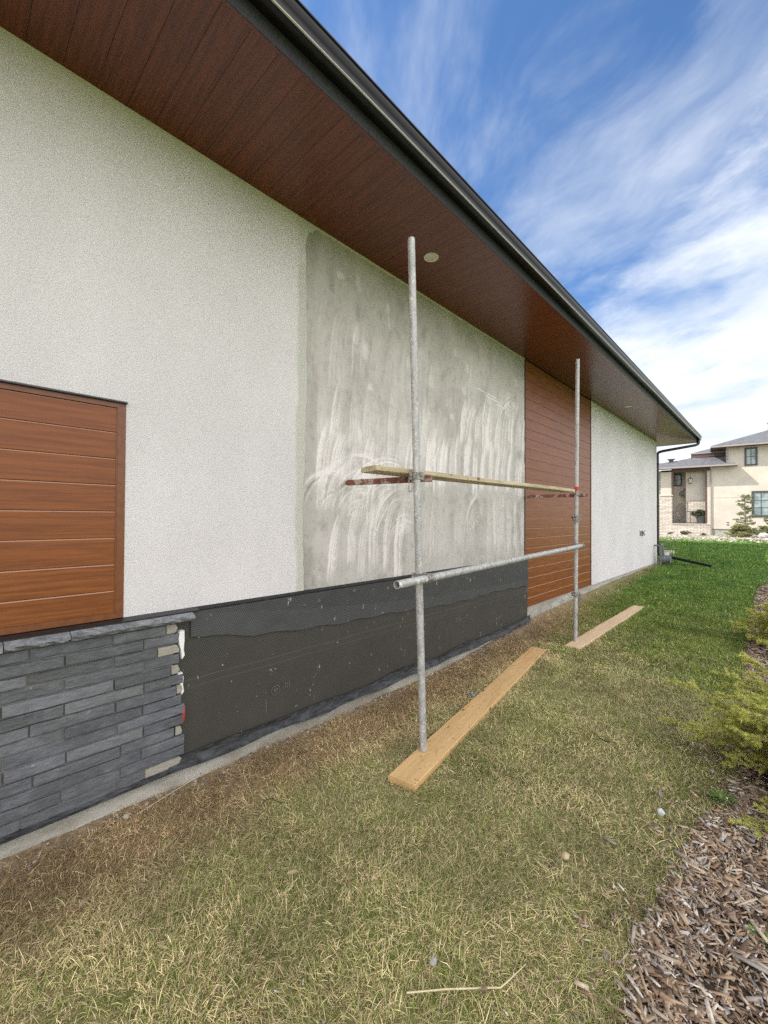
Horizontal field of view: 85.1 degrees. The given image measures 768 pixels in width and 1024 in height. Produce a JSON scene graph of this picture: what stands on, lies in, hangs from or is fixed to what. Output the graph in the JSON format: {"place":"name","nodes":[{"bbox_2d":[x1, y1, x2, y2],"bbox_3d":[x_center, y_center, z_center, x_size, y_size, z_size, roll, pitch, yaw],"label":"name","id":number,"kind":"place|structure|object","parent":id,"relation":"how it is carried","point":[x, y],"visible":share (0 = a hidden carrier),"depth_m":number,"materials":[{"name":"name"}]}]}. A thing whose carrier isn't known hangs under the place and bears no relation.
{"place":"outdoors","nodes":[
{"label":"outdoors","id":0,"kind":"place"},
{"bbox_2d":[0,536,767,1023],"bbox_3d":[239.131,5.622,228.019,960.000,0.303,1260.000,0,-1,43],"label":"ground","id":1,"kind":"structure","parent":0,"point":[232,781],"depth_m":1.86,"materials":[{"name":"green plant"}]},
{"bbox_2d":[79,894,92,907],"bbox_3d":[-1.163,1.512,1.631,0.022,0.021,0.075,0,-1,6],"label":"dead leaf","id":2,"kind":"object","parent":1,"relation":"on","point":[83,900],"visible":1,"depth_m":1.63,"materials":[{"name":"brown plant"}]},
{"bbox_2d":[138,762,223,813],"bbox_3d":[-1.107,1.520,2.324,0.010,0.016,0.510,0,-1,32],"label":"dry stem","id":3,"kind":"object","parent":1,"relation":"on","point":[179,787],"visible":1,"depth_m":2.29,"materials":[{"name":"plant"}]},
{"bbox_2d":[0,623,531,889],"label":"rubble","id":4,"kind":"object","parent":1,"relation":"on","point":[147,803],"visible":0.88,"depth_m":2.48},
{"bbox_2d":[286,869,296,873],"bbox_3d":[-0.394,1.539,1.787,0.050,0.012,0.019,0,-1,-13],"label":"dead leaf","id":5,"kind":"object","parent":1,"relation":"on","point":[292,871],"visible":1,"depth_m":1.79,"materials":[{"name":"beige plant"}]},
{"bbox_2d":[0,0,711,859],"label":"house","id":6,"kind":"structure","parent":1,"relation":"on","point":[214,214],"depth_m":2.53,"materials":[{"name":"paint"}]},
{"bbox_2d":[430,956,436,965],"bbox_3d":[0.170,1.542,1.437,0.021,0.018,0.031,0,-1,43],"label":"grey pebble","id":7,"kind":"object","parent":1,"relation":"on","point":[433,960],"visible":1,"depth_m":1.43,"materials":[{"name":"grey stone"}]},
{"bbox_2d":[407,964,525,993],"bbox_3d":[0.282,1.536,1.356,0.420,0.008,0.049,0,-1,-12],"label":"straw stem","id":8,"kind":"object","parent":1,"relation":"on","point":[460,988],"visible":1,"depth_m":1.35,"materials":[{"name":"beige plant"}]},
{"bbox_2d":[477,985,487,990],"bbox_3d":[0.316,1.532,1.345,0.032,0.018,0.020,0,-1,-9],"label":"dead leaf","id":9,"kind":"object","parent":8,"relation":"on","point":[484,987],"visible":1,"depth_m":1.35,"materials":[{"name":"brown plant"}]},
{"bbox_2d":[388,646,546,792],"bbox_3d":[0.950,1.579,3.637,0.181,0.042,2.998,0,-1,35],"label":"ground board","id":10,"kind":"object","parent":1,"relation":"on","point":[414,771],"visible":0.91,"depth_m":3.00,"materials":[{"name":"brown wood"}]},
{"bbox_2d":[344,237,587,751],"bbox_3d":[1.018,-0.178,4.047,0.909,3.481,3.658,0,-1,43],"label":"scaffold","id":11,"kind":"object","parent":10,"relation":"on","point":[416,477],"visible":1,"depth_m":2.74,"materials":[{"name":"metal"}]},
{"bbox_2d":[361,465,574,492],"bbox_3d":[1.051,-0.262,3.825,0.183,0.039,3.400,0,0,43],"label":"platform plank","id":12,"kind":"object","parent":11,"relation":"on","point":[393,471],"visible":0.95,"depth_m":3.27,"materials":[{"name":"beige wood"}]},
{"bbox_2d":[466,691,476,696],"bbox_3d":[0.757,1.576,3.617,0.086,0.042,0.118,0,-1,21],"label":"mortar splat","id":13,"kind":"object","parent":1,"relation":"on","point":[471,693],"visible":0.98,"depth_m":3.61,"materials":[{"name":"grey concrete"}]},
{"bbox_2d":[561,851,569,859],"bbox_3d":[0.822,1.559,1.897,0.034,0.026,0.040,0,-1,43],"label":"tan stone","id":14,"kind":"object","parent":1,"relation":"on","point":[565,855],"visible":1,"depth_m":1.89,"materials":[{"name":"beige stone"}]},
{"bbox_2d":[564,605,642,650],"bbox_3d":[3.307,1.620,6.076,0.175,0.046,3.220,0,-1,44],"label":"ground board","id":15,"kind":"object","parent":1,"relation":"on","point":[595,633],"visible":0.87,"depth_m":5.71,"materials":[{"name":"brown wood"}]},
{"bbox_2d":[657,808,664,815],"bbox_3d":[1.446,1.564,2.182,0.037,0.035,0.037,0,-1,43],"label":"paper scrap","id":16,"kind":"object","parent":1,"relation":"on","point":[662,812],"visible":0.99,"depth_m":2.17,"materials":[{"name":"white paper"}]},
{"bbox_2d":[653,543,677,565],"bbox_3d":[7.619,1.155,11.384,0.634,0.607,0.327,0,-1,2],"label":"gas meter","id":17,"kind":"object","parent":1,"relation":"on","point":[665,557],"visible":1,"depth_m":11.31,"materials":[{"name":"metal"}]},
{"bbox_2d":[636,587,767,1023],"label":"mulch bed","id":18,"kind":"object","parent":1,"relation":"on","point":[707,986],"visible":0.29,"depth_m":1.46,"materials":[{"name":"wood chips"},{"name":"bark mulch"}]},
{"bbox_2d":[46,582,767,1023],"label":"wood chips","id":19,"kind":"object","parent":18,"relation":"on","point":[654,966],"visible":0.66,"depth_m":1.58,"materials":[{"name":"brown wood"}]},
{"bbox_2d":[659,650,767,838],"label":"spruce shrub","id":20,"kind":"object","parent":18,"relation":"on","point":[753,734],"visible":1,"depth_m":2.54,"materials":[{"name":"green plant"}]},
{"bbox_2d":[706,788,739,808],"bbox_3d":[1.846,1.566,2.287,0.154,0.045,0.179,0,-1,10],"label":"weed","id":21,"kind":"object","parent":18,"relation":"on","point":[715,794],"visible":0.8,"depth_m":2.29,"materials":[{"name":"green plant"}]},
{"bbox_2d":[727,601,767,646],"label":"spruce shrub","id":22,"kind":"object","parent":18,"relation":"on","point":[759,625],"visible":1,"depth_m":5.15,"materials":[{"name":"green plant"}]},
{"bbox_2d":[746,924,767,945],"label":"weed","id":23,"kind":"object","parent":18,"relation":"on","point":[756,932],"visible":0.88,"depth_m":1.55,"materials":[{"name":"green plant"}]},
{"bbox_2d":[659,423,767,535],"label":"house","id":24,"kind":"structure","parent":1,"relation":"on","point":[715,482],"depth_m":32.56,"materials":[{"name":"beige paint"}]},
{"bbox_2d":[674,474,681,485],"bbox_3d":[24.756,-2.700,35.354,0.690,1.030,0.100,0,-1,38],"label":"window","id":25,"kind":"structure","parent":24,"relation":"in","point":[677,477],"depth_m":35.29,"materials":[{"name":"clear glass"}]},
{"bbox_2d":[676,503,685,523],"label":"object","id":26,"kind":"structure","parent":24,"relation":"in","point":[680,507],"depth_m":35.18,"materials":[{"name":"grey"}]},
{"bbox_2d":[691,509,704,523],"bbox_3d":[25.156,0.334,33.376,1.212,1.176,1.064,0,-1,43],"label":"potted bush","id":27,"kind":"object","parent":24,"relation":"on","point":[700,518],"visible":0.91,"depth_m":33.14,"materials":[{"name":"green plant"}]},
{"bbox_2d":[745,447,757,465],"bbox_3d":[27.451,-4.147,31.302,0.730,1.350,0.100,0,-1,38],"label":"window","id":28,"kind":"structure","parent":24,"relation":"in","point":[751,454],"depth_m":31.28,"materials":[{"name":"clear glass"}]},
{"bbox_2d":[751,491,767,516],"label":"window","id":29,"kind":"structure","parent":24,"relation":"in","point":[760,498],"depth_m":30.93,"materials":[{"name":"clear glass"}]},
{"bbox_2d":[659,534,767,544],"bbox_3d":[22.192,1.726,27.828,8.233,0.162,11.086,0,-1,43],"label":"river stones","id":30,"kind":"object","parent":1,"relation":"on","point":[689,537],"visible":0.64,"depth_m":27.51,"materials":[{"name":"beige gravel"}]},
{"bbox_2d":[723,524,753,537],"bbox_3d":[24.856,1.327,29.347,1.718,1.066,1.743,0,-1,43],"label":"spruce","id":31,"kind":"object","parent":30,"relation":"on","point":[734,530],"visible":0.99,"depth_m":29.16,"materials":[{"name":"green plant"}]},
{"bbox_2d":[731,494,759,534],"bbox_3d":[25.738,0.271,29.876,1.290,3.201,1.896,0,-1,-2],"label":"spruce tree","id":32,"kind":"object","parent":30,"relation":"on","point":[744,498],"visible":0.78,"depth_m":29.74,"materials":[{"name":"green plant"}]},
{"bbox_2d":[752,517,767,534],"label":"spruce tree","id":33,"kind":"object","parent":30,"relation":"on","point":[764,527],"visible":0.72,"depth_m":28.47,"materials":[{"name":"green plant"}]},
{"bbox_2d":[758,533,767,538],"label":"boulder","id":34,"kind":"object","parent":30,"relation":"on","point":[762,535],"visible":0.7,"depth_m":27.27,"materials":[{"name":"white stone"}]},
{"bbox_2d":[300,0,767,470],"label":"sky","id":35,"kind":"structure","parent":0,"point":[624,143],"materials":[{"name":"blue"}]}
]}

